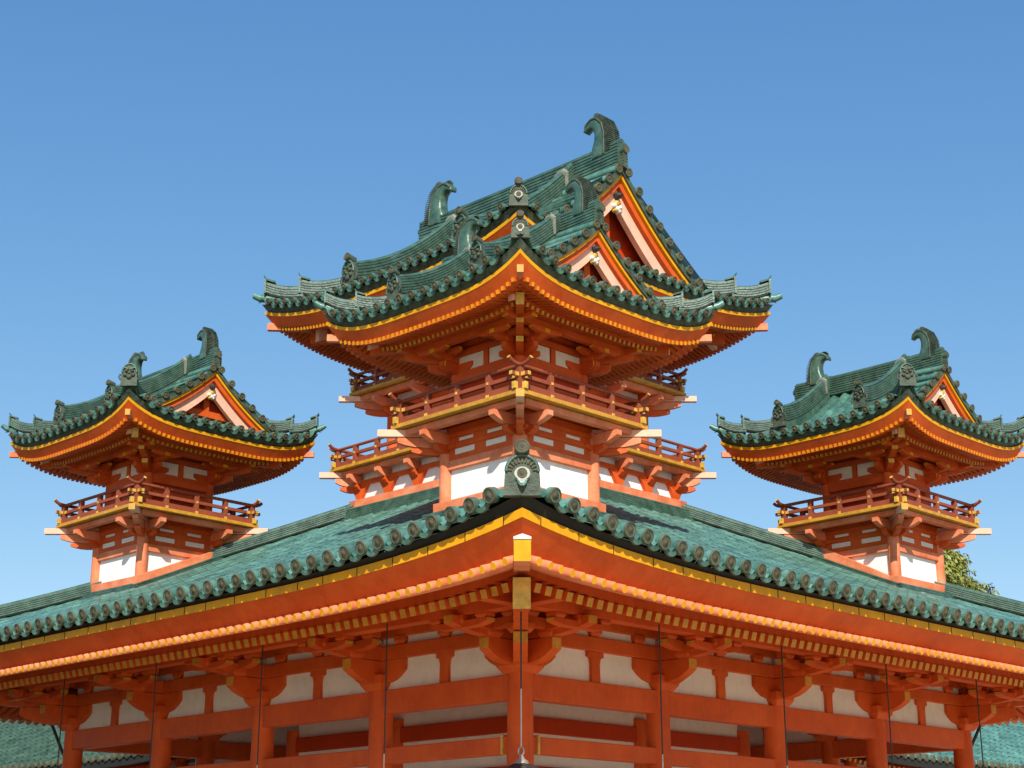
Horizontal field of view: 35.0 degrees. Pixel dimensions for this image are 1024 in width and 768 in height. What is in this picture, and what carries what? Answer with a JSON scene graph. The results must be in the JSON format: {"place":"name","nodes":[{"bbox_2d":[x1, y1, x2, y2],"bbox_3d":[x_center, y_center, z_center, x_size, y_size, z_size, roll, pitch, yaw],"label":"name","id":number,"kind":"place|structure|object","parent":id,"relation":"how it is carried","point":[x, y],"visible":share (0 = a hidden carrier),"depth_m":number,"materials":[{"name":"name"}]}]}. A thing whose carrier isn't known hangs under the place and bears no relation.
{"place":"outdoors","nodes":[
{"label":"outdoors","id":0,"kind":"place"},
{"bbox_2d":[0,719,236,767],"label":"corridor building","id":1,"kind":"structure","parent":0,"point":[25,745],"depth_m":35.71,"materials":[{"name":"green tile"}]},
{"bbox_2d":[0,0,1023,604],"label":"sky","id":2,"kind":"structure","parent":0,"point":[160,160],"materials":[{"name":"blue"}]},
{"bbox_2d":[803,721,1023,767],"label":"corridor building","id":3,"kind":"structure","parent":0,"point":[1002,745],"depth_m":35.26,"materials":[{"name":"green tile"}]},
{"label":"ground","id":4,"kind":"structure","parent":0,"visible":0},
{"bbox_2d":[0,113,1023,767],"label":"shrine tower","id":5,"kind":"structure","parent":4,"relation":"on","point":[518,345],"depth_m":18.65,"materials":[{"name":"orange wood"}]},
{"bbox_2d":[57,679,64,767],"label":"hanging lantern","id":6,"kind":"object","parent":5,"relation":"hanging from","point":[61,723],"visible":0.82,"depth_m":20.12,"materials":[{"name":"metal"}]},
{"bbox_2d":[149,663,156,767],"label":"hanging lantern","id":7,"kind":"object","parent":5,"relation":"hanging from","point":[153,715],"visible":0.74,"depth_m":18.72,"materials":[{"name":"metal"}]},
{"bbox_2d":[257,645,262,767],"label":"hanging lantern","id":8,"kind":"object","parent":5,"relation":"hanging from","point":[259,706],"visible":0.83,"depth_m":17.33,"materials":[{"name":"metal"}]},
{"bbox_2d":[383,623,387,767],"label":"hanging lantern","id":9,"kind":"object","parent":5,"relation":"hanging from","point":[385,694],"visible":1,"depth_m":15.93,"materials":[{"name":"metal"}]},
{"bbox_2d":[505,612,537,767],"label":"hanging lantern","id":10,"kind":"object","parent":5,"relation":"hanging from","point":[521,761],"visible":0.98,"depth_m":14.37,"materials":[{"name":"metal"}]},
{"bbox_2d":[658,624,663,767],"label":"hanging lantern","id":11,"kind":"object","parent":5,"relation":"hanging from","point":[660,695],"visible":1,"depth_m":15.99,"materials":[{"name":"metal"}]},
{"bbox_2d":[781,645,787,767],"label":"hanging lantern","id":12,"kind":"object","parent":5,"relation":"hanging from","point":[784,708],"visible":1,"depth_m":17.38,"materials":[{"name":"metal"}]},
{"bbox_2d":[885,664,893,767],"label":"hanging lantern","id":13,"kind":"object","parent":5,"relation":"hanging from","point":[889,715],"visible":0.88,"depth_m":18.79,"materials":[{"name":"metal"}]},
{"bbox_2d":[975,679,983,767],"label":"hanging lantern","id":14,"kind":"object","parent":5,"relation":"hanging from","point":[979,723],"visible":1,"depth_m":20.18,"materials":[{"name":"metal"}]},
{"bbox_2d":[943,549,999,594],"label":"tree","id":15,"kind":"object","parent":4,"relation":"on","point":[956,563],"visible":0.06,"depth_m":55.63,"materials":[{"name":"green plant"}]},
{"bbox_2d":[972,725,981,745],"bbox_3d":[6.459,6.429,21.967,0.354,4.100,0.099,0,-17,0],"label":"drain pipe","id":16,"kind":"object","parent":4,"relation":"on","point":[975,735],"visible":0.12,"depth_m":22.46,"materials":[{"name":"metal"}]},
{"label":"moss ground","id":17,"kind":"structure","parent":0,"visible":0},
{"bbox_2d":[51,725,62,756],"bbox_3d":[-6.332,6.460,22.031,0.368,4.080,0.099,0,-17,0],"label":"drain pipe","id":18,"kind":"object","parent":17,"relation":"on","point":[56,735],"visible":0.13,"depth_m":22.49,"materials":[{"name":"metal"}]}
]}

